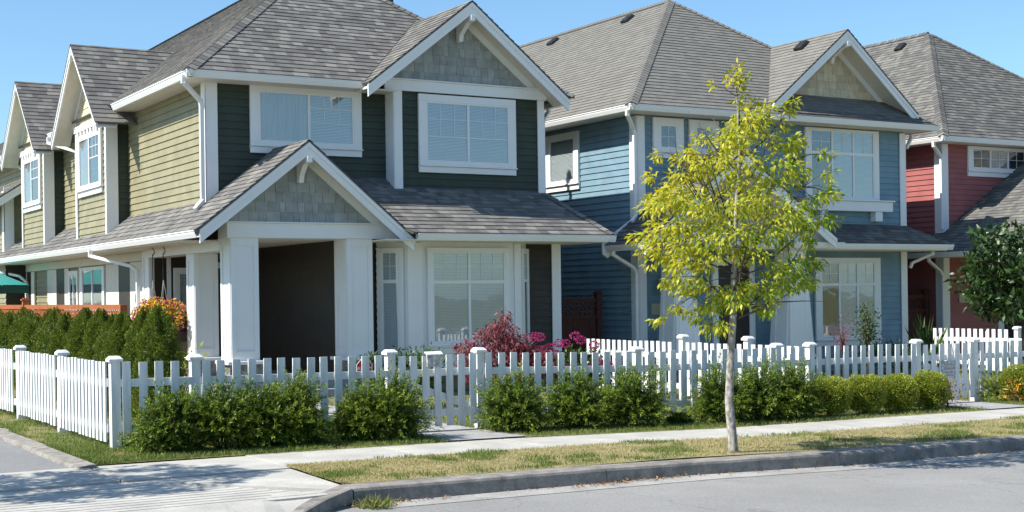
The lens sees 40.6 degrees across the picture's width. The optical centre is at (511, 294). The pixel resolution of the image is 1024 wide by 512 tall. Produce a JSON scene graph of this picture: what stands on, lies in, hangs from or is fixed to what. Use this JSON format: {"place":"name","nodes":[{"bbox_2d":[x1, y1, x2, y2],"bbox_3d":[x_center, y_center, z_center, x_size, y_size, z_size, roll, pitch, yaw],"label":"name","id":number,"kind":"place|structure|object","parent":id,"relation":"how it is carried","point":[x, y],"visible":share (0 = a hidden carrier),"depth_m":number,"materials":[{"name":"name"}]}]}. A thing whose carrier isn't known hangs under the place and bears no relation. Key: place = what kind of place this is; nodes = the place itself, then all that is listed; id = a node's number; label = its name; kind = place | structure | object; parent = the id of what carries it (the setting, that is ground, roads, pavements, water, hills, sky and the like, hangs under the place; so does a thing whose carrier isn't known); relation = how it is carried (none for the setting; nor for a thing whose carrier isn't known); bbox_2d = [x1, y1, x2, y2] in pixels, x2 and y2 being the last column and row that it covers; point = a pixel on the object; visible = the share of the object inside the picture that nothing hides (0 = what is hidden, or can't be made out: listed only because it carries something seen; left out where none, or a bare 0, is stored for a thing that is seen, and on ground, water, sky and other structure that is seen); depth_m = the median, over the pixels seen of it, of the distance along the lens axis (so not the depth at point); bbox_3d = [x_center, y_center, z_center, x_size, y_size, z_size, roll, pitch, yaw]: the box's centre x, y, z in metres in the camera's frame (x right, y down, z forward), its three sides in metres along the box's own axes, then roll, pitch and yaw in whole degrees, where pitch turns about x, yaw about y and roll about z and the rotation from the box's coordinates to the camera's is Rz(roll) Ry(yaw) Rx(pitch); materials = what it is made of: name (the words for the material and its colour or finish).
{"place":"outdoors","nodes":[
{"label":"outdoors","id":0,"kind":"place"},
{"bbox_2d":[0,440,66,472],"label":"lane","id":1,"kind":"structure","parent":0,"point":[13,458],"depth_m":14.07,"materials":[{"name":"concrete"}]},
{"bbox_2d":[0,428,97,468],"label":"kerb","id":2,"kind":"structure","parent":1,"relation":"on","point":[44,451],"depth_m":14.68,"materials":[{"name":"concrete"}]},
{"bbox_2d":[0,405,246,462],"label":"grass","id":3,"kind":"structure","parent":0,"point":[22,427],"depth_m":16.27,"materials":[{"name":"green plant"}]},
{"bbox_2d":[0,456,289,492],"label":"pavement","id":4,"kind":"structure","parent":0,"point":[49,479],"depth_m":12.92,"materials":[{"name":"concrete"}]},
{"bbox_2d":[228,398,525,440],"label":"path","id":5,"kind":"structure","parent":0,"point":[455,432],"depth_m":16.51,"materials":[{"name":"concrete"}]},
{"bbox_2d":[0,360,1023,464],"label":"lawn","id":6,"kind":"structure","parent":0,"point":[467,391],"depth_m":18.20,"materials":[{"name":"green plant"}]},
{"bbox_2d":[0,309,16,384],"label":"hedge conifer","id":7,"kind":"object","parent":6,"relation":"on","point":[3,328],"visible":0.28,"depth_m":25.74,"materials":[{"name":"green plant"}]},
{"bbox_2d":[0,182,25,312],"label":"house","id":8,"kind":"structure","parent":6,"relation":"on","point":[10,215],"depth_m":36.42,"materials":[{"name":"beige paint"}]},
{"bbox_2d":[0,274,28,293],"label":"patio umbrella","id":9,"kind":"object","parent":6,"relation":"on","point":[8,285],"visible":1,"depth_m":33.72,"materials":[{"name":"teal fabric"}]},
{"bbox_2d":[6,307,26,387],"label":"hedge conifer","id":10,"kind":"object","parent":6,"relation":"on","point":[18,315],"visible":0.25,"depth_m":25.24,"materials":[{"name":"green plant"}]},
{"bbox_2d":[10,310,38,388],"bbox_3d":[-8.620,1.019,24.771,0.730,1.505,0.755,-1,0,-31],"label":"hedge conifer","id":11,"kind":"object","parent":6,"relation":"on","point":[18,332],"visible":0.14,"depth_m":24.67,"materials":[{"name":"green plant"}]},
{"bbox_2d":[13,312,42,375],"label":"hedge conifer","id":12,"kind":"object","parent":6,"relation":"on","point":[30,327],"visible":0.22,"depth_m":24.05,"materials":[{"name":"green plant"}]},
{"bbox_2d":[30,308,54,353],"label":"hedge conifer","id":13,"kind":"object","parent":6,"relation":"on","point":[42,321],"visible":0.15,"depth_m":23.48,"materials":[{"name":"green plant"}]},
{"bbox_2d":[35,306,62,383],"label":"hedge conifer","id":14,"kind":"object","parent":6,"relation":"on","point":[55,315],"visible":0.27,"depth_m":22.82,"materials":[{"name":"green plant"}]},
{"bbox_2d":[0,345,109,441],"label":"picket fence","id":15,"kind":"object","parent":6,"relation":"on","point":[82,385],"visible":0.99,"depth_m":16.84,"materials":[{"name":"white paint"}]},
{"bbox_2d":[46,311,73,400],"bbox_3d":[-7.156,1.006,22.276,0.723,1.489,0.776,-1,0,-31],"label":"hedge conifer","id":16,"kind":"object","parent":6,"relation":"on","point":[61,328],"visible":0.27,"depth_m":22.15,"materials":[{"name":"green plant"}]},
{"bbox_2d":[0,298,126,319],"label":"lattice fence","id":17,"kind":"object","parent":6,"relation":"on","point":[72,309],"visible":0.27,"depth_m":26.87,"materials":[{"name":"orange wood"}]},
{"bbox_2d":[64,307,93,357],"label":"hedge conifer","id":18,"kind":"object","parent":6,"relation":"on","point":[77,330],"visible":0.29,"depth_m":20.99,"materials":[{"name":"green plant"}]},
{"bbox_2d":[77,308,109,359],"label":"hedge conifer","id":19,"kind":"object","parent":6,"relation":"on","point":[98,321],"visible":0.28,"depth_m":20.46,"materials":[{"name":"green plant"}]},
{"bbox_2d":[92,313,122,409],"bbox_3d":[-5.736,0.997,19.978,0.732,1.468,0.790,-1,0,-31],"label":"hedge conifer","id":20,"kind":"object","parent":6,"relation":"on","point":[104,332],"visible":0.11,"depth_m":19.88,"materials":[{"name":"green plant"}]},
{"bbox_2d":[99,311,134,414],"bbox_3d":[-5.411,0.975,19.299,0.760,1.503,0.781,-1,0,-31],"label":"hedge conifer","id":21,"kind":"object","parent":6,"relation":"on","point":[119,328],"visible":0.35,"depth_m":19.17,"materials":[{"name":"green plant"}]},
{"bbox_2d":[121,306,168,416],"bbox_3d":[-4.943,0.937,18.706,0.724,1.565,0.779,-1,0,-31],"label":"hedge conifer","id":22,"kind":"object","parent":6,"relation":"on","point":[135,327],"visible":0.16,"depth_m":18.59,"materials":[{"name":"green plant"}]},
{"bbox_2d":[131,305,186,421],"bbox_3d":[-4.610,0.919,18.103,0.742,1.591,0.797,-1,0,-31],"label":"hedge conifer","id":23,"kind":"object","parent":6,"relation":"on","point":[159,340],"visible":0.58,"depth_m":17.97,"materials":[{"name":"green plant"}]},
{"bbox_2d":[116,380,218,454],"bbox_3d":[-3.586,1.292,14.473,1.070,0.836,0.982,-1,0,-2],"label":"yew shrub","id":24,"kind":"object","parent":6,"relation":"on","point":[164,425],"visible":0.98,"depth_m":14.31,"materials":[{"name":"green plant"}]},
{"bbox_2d":[170,367,274,449],"bbox_3d":[-3.087,1.244,14.805,1.056,0.929,1.162,-1,0,10],"label":"yew shrub","id":25,"kind":"object","parent":6,"relation":"on","point":[225,412],"visible":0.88,"depth_m":14.55,"materials":[{"name":"green plant"}]},
{"bbox_2d":[105,349,397,447],"bbox_3d":[-2.850,1.208,15.659,3.417,1.137,0.156,-1,0,-31],"label":"picket fence","id":26,"kind":"object","parent":6,"relation":"on","point":[142,382],"visible":0.5,"depth_m":15.29,"materials":[{"name":"white paint"}]},
{"bbox_2d":[396,353,481,426],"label":"gate","id":27,"kind":"structure","parent":26,"relation":"attached to","point":[464,408],"depth_m":16.83,"materials":[{"name":"white paint"}]},
{"bbox_2d":[424,351,442,366],"bbox_3d":[-0.944,0.782,16.691,0.220,0.187,0.065,-1,0,-31],"label":"flyer box","id":28,"kind":"object","parent":27,"relation":"attached to","point":[433,359],"visible":1,"depth_m":16.68,"materials":[{"name":"white paint"}]},
{"bbox_2d":[217,371,312,448],"bbox_3d":[-2.742,1.258,15.004,0.980,0.902,1.084,-1,0,-31],"label":"yew shrub","id":29,"kind":"object","parent":6,"relation":"on","point":[271,423],"visible":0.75,"depth_m":14.84,"materials":[{"name":"green plant"}]},
{"bbox_2d":[266,368,343,446],"bbox_3d":[-2.364,1.255,15.198,0.963,0.905,1.031,-1,0,-31],"label":"yew shrub","id":30,"kind":"object","parent":6,"relation":"on","point":[312,427],"visible":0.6,"depth_m":15.09,"materials":[{"name":"green plant"}]},
{"bbox_2d":[0,0,616,397],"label":"house","id":31,"kind":"structure","parent":6,"relation":"on","point":[289,180],"depth_m":25.50,"materials":[{"name":"green paint"}]},
{"bbox_2d":[22,154,41,212],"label":"window","id":32,"kind":"structure","parent":31,"relation":"in","point":[31,167],"depth_m":33.35,"materials":[{"name":"white paint"}]},
{"bbox_2d":[68,270,78,313],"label":"window","id":33,"kind":"structure","parent":31,"relation":"in","point":[73,276],"depth_m":32.17,"materials":[{"name":"glass"}]},
{"bbox_2d":[76,128,102,197],"bbox_3d":[-8.776,-2.702,28.723,0.085,1.290,1.920,-1,0,-31],"label":"window","id":34,"kind":"structure","parent":31,"relation":"in","point":[89,145],"depth_m":28.71,"materials":[{"name":"white paint"}]},
{"bbox_2d":[80,266,105,310],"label":"window","id":35,"kind":"structure","parent":31,"relation":"in","point":[92,279],"depth_m":30.69,"materials":[{"name":"glass"}]},
{"bbox_2d":[131,248,172,320],"bbox_3d":[-6.558,-0.017,25.448,0.883,1.690,0.925,-1,0,-31],"label":"flower basket","id":36,"kind":"object","parent":31,"relation":"hanging from","point":[136,311],"visible":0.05,"depth_m":25.41,"materials":[{"name":"orange plastic"}]},
{"bbox_2d":[140,247,186,333],"bbox_3d":[-6.236,-0.033,24.903,0.869,1.666,0.884,-1,0,-5],"label":"flower basket","id":37,"kind":"object","parent":31,"relation":"hanging from","point":[166,305],"visible":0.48,"depth_m":24.78,"materials":[{"name":"orange plastic"}]},
{"bbox_2d":[173,268,186,316],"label":"window","id":38,"kind":"structure","parent":31,"relation":"in","point":[179,274],"depth_m":27.07,"materials":[{"name":"glass"}]},
{"bbox_2d":[218,262,220,355],"bbox_3d":[-5.682,0.430,27.555,0.920,2.140,0.054,-1,0,-31],"label":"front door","id":39,"kind":"structure","parent":31,"relation":"in","point":[219,288],"depth_m":27.47,"materials":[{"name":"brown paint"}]},
{"bbox_2d":[249,85,362,156],"bbox_3d":[-3.655,-3.089,24.702,2.150,1.200,0.085,-1,0,-31],"label":"window","id":40,"kind":"structure","parent":31,"relation":"in","point":[278,116],"depth_m":24.71,"materials":[{"name":"glass"}]},
{"bbox_2d":[376,247,404,355],"bbox_3d":[-2.163,0.130,24.669,0.504,1.920,0.055,-1,0,16],"label":"window","id":41,"kind":"structure","parent":31,"relation":"in","point":[389,261],"depth_m":24.67,"materials":[{"name":"glass"}]},
{"bbox_2d":[417,93,517,175],"bbox_3d":[-0.820,-2.994,26.055,2.110,1.450,0.085,-1,0,-31],"label":"window","id":42,"kind":"structure","parent":31,"relation":"in","point":[457,134],"depth_m":26.04,"materials":[{"name":"glass"}]},
{"bbox_2d":[426,247,509,353],"bbox_3d":[-0.771,0.106,25.201,1.720,1.910,0.085,-1,0,-31],"label":"window","id":43,"kind":"structure","parent":31,"relation":"in","point":[466,287],"depth_m":25.16,"materials":[{"name":"glass"}]},
{"bbox_2d":[521,248,529,348],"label":"window","id":44,"kind":"structure","parent":31,"relation":"in","point":[525,292],"depth_m":26.09,"materials":[{"name":"white paint"}]},
{"bbox_2d":[325,378,391,441],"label":"yew shrub","id":45,"kind":"object","parent":6,"relation":"on","point":[358,426],"visible":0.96,"depth_m":15.42,"materials":[{"name":"green plant"}]},
{"bbox_2d":[356,345,433,390],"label":"rhododendron","id":46,"kind":"object","parent":6,"relation":"on","point":[371,355],"visible":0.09,"depth_m":20.19,"materials":[{"name":"green plant"}]},
{"bbox_2d":[349,360,445,443],"bbox_3d":[-1.420,1.226,15.766,1.099,0.963,1.124,-1,0,-31],"label":"yew shrub","id":47,"kind":"object","parent":6,"relation":"on","point":[401,417],"visible":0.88,"depth_m":15.59,"materials":[{"name":"green plant"}]},
{"bbox_2d":[405,341,445,401],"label":"rhododendron","id":48,"kind":"object","parent":6,"relation":"on","point":[431,378],"visible":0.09,"depth_m":21.16,"materials":[{"name":"green plant"}]},
{"bbox_2d":[451,307,557,387],"bbox_3d":[-0.091,0.967,20.097,1.644,1.574,0.872,-1,0,-7],"label":"red maple","id":49,"kind":"object","parent":6,"relation":"on","point":[506,340],"visible":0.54,"depth_m":19.98,"materials":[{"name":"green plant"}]},
{"bbox_2d":[468,362,562,432],"bbox_3d":[0.031,1.264,16.737,1.186,0.888,1.030,-1,0,-31],"label":"yew shrub","id":50,"kind":"object","parent":6,"relation":"on","point":[512,406],"visible":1,"depth_m":16.57,"materials":[{"name":"green plant"}]},
{"bbox_2d":[529,331,614,387],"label":"hydrangea","id":51,"kind":"object","parent":6,"relation":"on","point":[589,357],"visible":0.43,"depth_m":21.52,"materials":[{"name":"purple plant"}]},
{"bbox_2d":[539,362,622,429],"bbox_3d":[0.839,1.280,17.206,1.188,0.887,0.974,-1,0,-31],"label":"yew shrub","id":52,"kind":"object","parent":6,"relation":"on","point":[582,406],"visible":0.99,"depth_m":17.05,"materials":[{"name":"green plant"}]},
{"bbox_2d":[561,291,602,363],"bbox_3d":[1.181,0.758,28.238,1.570,1.650,0.170,-1,0,-31],"label":"side fence","id":53,"kind":"object","parent":6,"relation":"on","point":[587,326],"visible":0.49,"depth_m":28.38,"materials":[{"name":"brown wood"}]},
{"bbox_2d":[595,358,675,426],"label":"yew shrub","id":54,"kind":"object","parent":6,"relation":"on","point":[635,403],"visible":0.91,"depth_m":17.48,"materials":[{"name":"green plant"}]},
{"bbox_2d":[471,342,816,427],"bbox_3d":[1.947,1.221,18.541,5.630,1.198,0.158,-1,0,-31],"label":"picket fence","id":55,"kind":"object","parent":6,"relation":"on","point":[633,355],"visible":0.46,"depth_m":18.31,"materials":[{"name":"white paint"}]},
{"bbox_2d":[664,410,695,424],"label":"ground shrub","id":56,"kind":"object","parent":6,"relation":"on","point":[681,417],"visible":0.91,"depth_m":17.89,"materials":[{"name":"green plant"}]},
{"bbox_2d":[586,334,798,399],"bbox_3d":[2.807,1.231,22.444,0.154,1.167,5.540,-1,0,-31],"label":"picket fence","id":57,"kind":"object","parent":6,"relation":"on","point":[684,344],"visible":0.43,"depth_m":22.46,"materials":[{"name":"white paint"}]},
{"bbox_2d":[682,352,757,424],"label":"yew shrub","id":58,"kind":"object","parent":6,"relation":"on","point":[710,399],"visible":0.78,"depth_m":18.06,"materials":[{"name":"green plant"}]},
{"bbox_2d":[520,0,953,381],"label":"house","id":59,"kind":"structure","parent":6,"relation":"on","point":[634,82],"depth_m":30.41,"materials":[{"name":"blue paint"}]},
{"bbox_2d":[545,131,579,192],"bbox_3d":[1.095,-2.906,30.486,0.085,1.260,1.330,-1,0,-31],"label":"window","id":60,"kind":"structure","parent":59,"relation":"in","point":[562,151],"depth_m":30.47,"materials":[{"name":"white paint"}]},
{"bbox_2d":[652,117,683,157],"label":"window","id":61,"kind":"structure","parent":59,"relation":"in","point":[663,137],"depth_m":28.53,"materials":[{"name":"white paint"}]},
{"bbox_2d":[688,119,718,159],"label":"window","id":62,"kind":"structure","parent":59,"relation":"in","point":[693,124],"depth_m":29.00,"materials":[{"name":"white paint"}]},
{"bbox_2d":[711,258,755,349],"bbox_3d":[4.707,0.359,29.400,1.150,2.250,0.054,-1,0,-31],"label":"front door","id":63,"kind":"structure","parent":59,"relation":"in","point":[745,326],"depth_m":29.42,"materials":[{"name":"brown paint"}]},
{"bbox_2d":[804,127,879,199],"bbox_3d":[7.415,-2.904,31.061,2.240,1.600,0.055,-1,0,-31],"label":"window","id":64,"kind":"structure","parent":59,"relation":"in","point":[858,179],"depth_m":31.14,"materials":[{"name":"glass"}]},
{"bbox_2d":[814,258,882,346],"bbox_3d":[7.568,0.159,31.110,2.020,1.970,0.085,-1,0,-31],"label":"window","id":65,"kind":"structure","parent":59,"relation":"in","point":[847,283],"depth_m":31.09,"materials":[{"name":"grey glass"}]},
{"bbox_2d":[721,350,804,422],"bbox_3d":[3.247,1.242,18.529,1.051,1.000,1.164,-1,0,-31],"label":"yew shrub","id":66,"kind":"object","parent":6,"relation":"on","point":[764,394],"visible":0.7,"depth_m":18.37,"materials":[{"name":"green plant"}]},
{"bbox_2d":[751,352,828,421],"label":"yew shrub","id":67,"kind":"object","parent":6,"relation":"on","point":[798,386],"visible":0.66,"depth_m":18.64,"materials":[{"name":"green plant"}]},
{"bbox_2d":[813,375,854,415],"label":"clipped shrub","id":68,"kind":"object","parent":6,"relation":"on","point":[835,393],"visible":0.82,"depth_m":18.99,"materials":[{"name":"green plant"}]},
{"bbox_2d":[831,312,852,377],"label":"flowering plant","id":69,"kind":"object","parent":6,"relation":"on","point":[842,344],"visible":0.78,"depth_m":28.18,"materials":[{"name":"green plant"}]},
{"bbox_2d":[850,300,881,373],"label":"climbing rose","id":70,"kind":"object","parent":6,"relation":"on","point":[867,336],"visible":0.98,"depth_m":28.80,"materials":[{"name":"green plant"}]},
{"bbox_2d":[847,373,886,418],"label":"clipped shrub","id":71,"kind":"object","parent":6,"relation":"on","point":[868,394],"visible":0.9,"depth_m":19.32,"materials":[{"name":"green plant"}]},
{"bbox_2d":[815,339,922,402],"bbox_3d":[5.279,1.244,20.550,2.212,1.101,0.156,-1,0,-31],"label":"picket fence","id":72,"kind":"object","parent":6,"relation":"on","point":[914,358],"visible":0.57,"depth_m":20.48,"materials":[{"name":"white paint"}]},
{"bbox_2d":[921,342,977,398],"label":"gate","id":73,"kind":"structure","parent":72,"relation":"attached to","point":[933,357],"depth_m":21.43,"materials":[{"name":"white paint"}]},
{"bbox_2d":[942,360,955,376],"bbox_3d":[6.723,1.139,21.309,0.290,0.240,0.026,-1,0,-31],"label":"notice board","id":74,"kind":"object","parent":73,"relation":"attached to","point":[948,368],"visible":0.94,"depth_m":21.30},
{"bbox_2d":[857,341,938,369],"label":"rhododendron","id":75,"kind":"object","parent":6,"relation":"on","point":[875,352],"visible":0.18,"depth_m":29.50,"materials":[{"name":"green plant"}]},
{"bbox_2d":[879,373,919,412],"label":"clipped shrub","id":76,"kind":"object","parent":6,"relation":"on","point":[900,390],"visible":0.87,"depth_m":19.66,"materials":[{"name":"green plant"}]},
{"bbox_2d":[908,289,929,348],"bbox_3d":[9.428,0.768,33.544,1.870,1.800,0.170,-1,0,-31],"label":"side fence","id":77,"kind":"object","parent":6,"relation":"on","point":[923,311],"visible":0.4,"depth_m":33.82,"materials":[{"name":"brown wood"}]},
{"bbox_2d":[910,369,952,409],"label":"clipped shrub","id":78,"kind":"object","parent":6,"relation":"on","point":[933,389],"visible":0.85,"depth_m":20.00,"materials":[{"name":"green plant"}]},
{"bbox_2d":[863,32,1023,360],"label":"house","id":79,"kind":"structure","parent":6,"relation":"on","point":[964,166],"depth_m":34.38,"materials":[{"name":"red paint"}]},
{"bbox_2d":[967,146,1023,177],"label":"window","id":80,"kind":"structure","parent":79,"relation":"in","point":[996,162],"depth_m":34.60,"materials":[{"name":"white paint"}]},
{"bbox_2d":[933,326,1021,370],"bbox_3d":[10.832,1.197,27.617,0.152,1.101,6.140,-1,0,-31],"label":"picket fence","id":81,"kind":"object","parent":6,"relation":"on","point":[1000,339],"visible":0.49,"depth_m":29.06,"materials":[{"name":"white paint"}]},
{"bbox_2d":[942,219,1023,364],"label":"magnolia tree","id":82,"kind":"object","parent":6,"relation":"on","point":[1005,303],"visible":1,"depth_m":24.88,"materials":[{"name":"green plant"}]},
{"bbox_2d":[975,369,1013,400],"bbox_3d":[7.536,1.462,21.606,0.636,0.627,0.584,-1,0,39],"label":"nandina","id":83,"kind":"object","parent":6,"relation":"on","point":[996,391],"visible":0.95,"depth_m":21.55,"materials":[{"name":"green plant"}]},
{"bbox_2d":[966,337,1023,401],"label":"picket fence","id":84,"kind":"object","parent":6,"relation":"on","point":[1004,354],"visible":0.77,"depth_m":21.82,"materials":[{"name":"white paint"}]},
{"bbox_2d":[997,364,1023,400],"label":"clipped shrub","id":85,"kind":"object","parent":6,"relation":"on","point":[1017,373],"visible":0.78,"depth_m":21.56,"materials":[{"name":"green plant"}]},
{"bbox_2d":[999,376,1023,401],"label":"nandina","id":86,"kind":"object","parent":6,"relation":"on","point":[1016,395],"visible":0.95,"depth_m":21.45,"materials":[{"name":"orange plant"}]},
{"bbox_2d":[0,0,1023,143],"label":"sky","id":87,"kind":"structure","parent":0,"point":[36,36],"materials":[{"name":"blue"}]},
{"bbox_2d":[107,370,1008,427],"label":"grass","id":88,"kind":"structure","parent":0,"point":[443,419],"depth_m":21.23,"materials":[{"name":"green plant"}]},
{"bbox_2d":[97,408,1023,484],"bbox_3d":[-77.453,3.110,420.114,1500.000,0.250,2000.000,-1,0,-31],"label":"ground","id":89,"kind":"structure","parent":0,"point":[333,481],"depth_m":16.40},
{"bbox_2d":[245,408,1023,475],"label":"pavement","id":90,"kind":"structure","parent":0,"point":[306,457],"depth_m":16.08,"materials":[{"name":"concrete"}]},
{"bbox_2d":[286,415,1023,483],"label":"verge","id":91,"kind":"structure","parent":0,"point":[740,453],"depth_m":14.69,"materials":[{"name":"green plant"}]},
{"bbox_2d":[624,58,847,455],"bbox_3d":[2.316,-0.380,14.431,2.200,4.176,2.188,-1,0,-31],"label":"street tree","id":92,"kind":"object","parent":91,"relation":"on","point":[732,213],"visible":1,"depth_m":14.23,"materials":[{"name":"green plant"}]},
{"bbox_2d":[331,455,1023,511],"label":"road","id":93,"kind":"structure","parent":0,"point":[988,485],"depth_m":12.21,"materials":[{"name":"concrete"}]},
{"bbox_2d":[293,485,352,511],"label":"kerb","id":94,"kind":"structure","parent":93,"relation":"on","point":[339,497],"depth_m":11.39,"materials":[{"name":"concrete"}]},
{"bbox_2d":[342,435,1023,504],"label":"kerb","id":95,"kind":"structure","parent":93,"relation":"on","point":[420,488],"depth_m":13.44,"materials":[{"name":"concrete"}]},
{"bbox_2d":[377,450,1023,508],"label":"road gutter","id":96,"kind":"object","parent":93,"relation":"on","point":[472,497],"visible":1,"depth_m":13.30,"materials":[{"name":"concrete"}]},
{"bbox_2d":[351,492,403,509],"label":"weed","id":97,"kind":"object","parent":96,"relation":"on","point":[373,503],"visible":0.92,"depth_m":11.51,"materials":[{"name":"green plant"}]},
{"bbox_2d":[342,449,1022,506],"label":"leaf litter","id":98,"kind":"object","parent":96,"relation":"on","point":[595,483],"visible":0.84,"depth_m":13.02,"materials":[{"name":"brown plant"}]},
{"bbox_2d":[667,381,1023,408],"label":"path","id":99,"kind":"structure","parent":0,"point":[987,405],"depth_m":20.98,"materials":[{"name":"concrete"}]},
{"bbox_2d":[886,335,910,372],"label":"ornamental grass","id":100,"kind":"object","parent":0,"point":[909,354],"depth_m":29.03,"materials":[{"name":"green plant"}]},
{"bbox_2d":[904,314,948,369],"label":"ornamental grass","id":101,"kind":"object","parent":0,"point":[920,334],"depth_m":29.20,"materials":[{"name":"green plant"}]},
{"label":"pavement bed","id":102,"kind":"structure","parent":0,"visible":0},
{"bbox_2d":[0,483,329,511],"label":"ramp slabs","id":103,"kind":"structure","parent":102,"relation":"on","point":[155,497],"depth_m":11.37,"materials":[{"name":"concrete"}]},
{"bbox_2d":[0,469,338,511],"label":"ramp border","id":104,"kind":"object","parent":102,"relation":"on","point":[288,480],"visible":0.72,"depth_m":12.07,"materials":[{"name":"concrete"}]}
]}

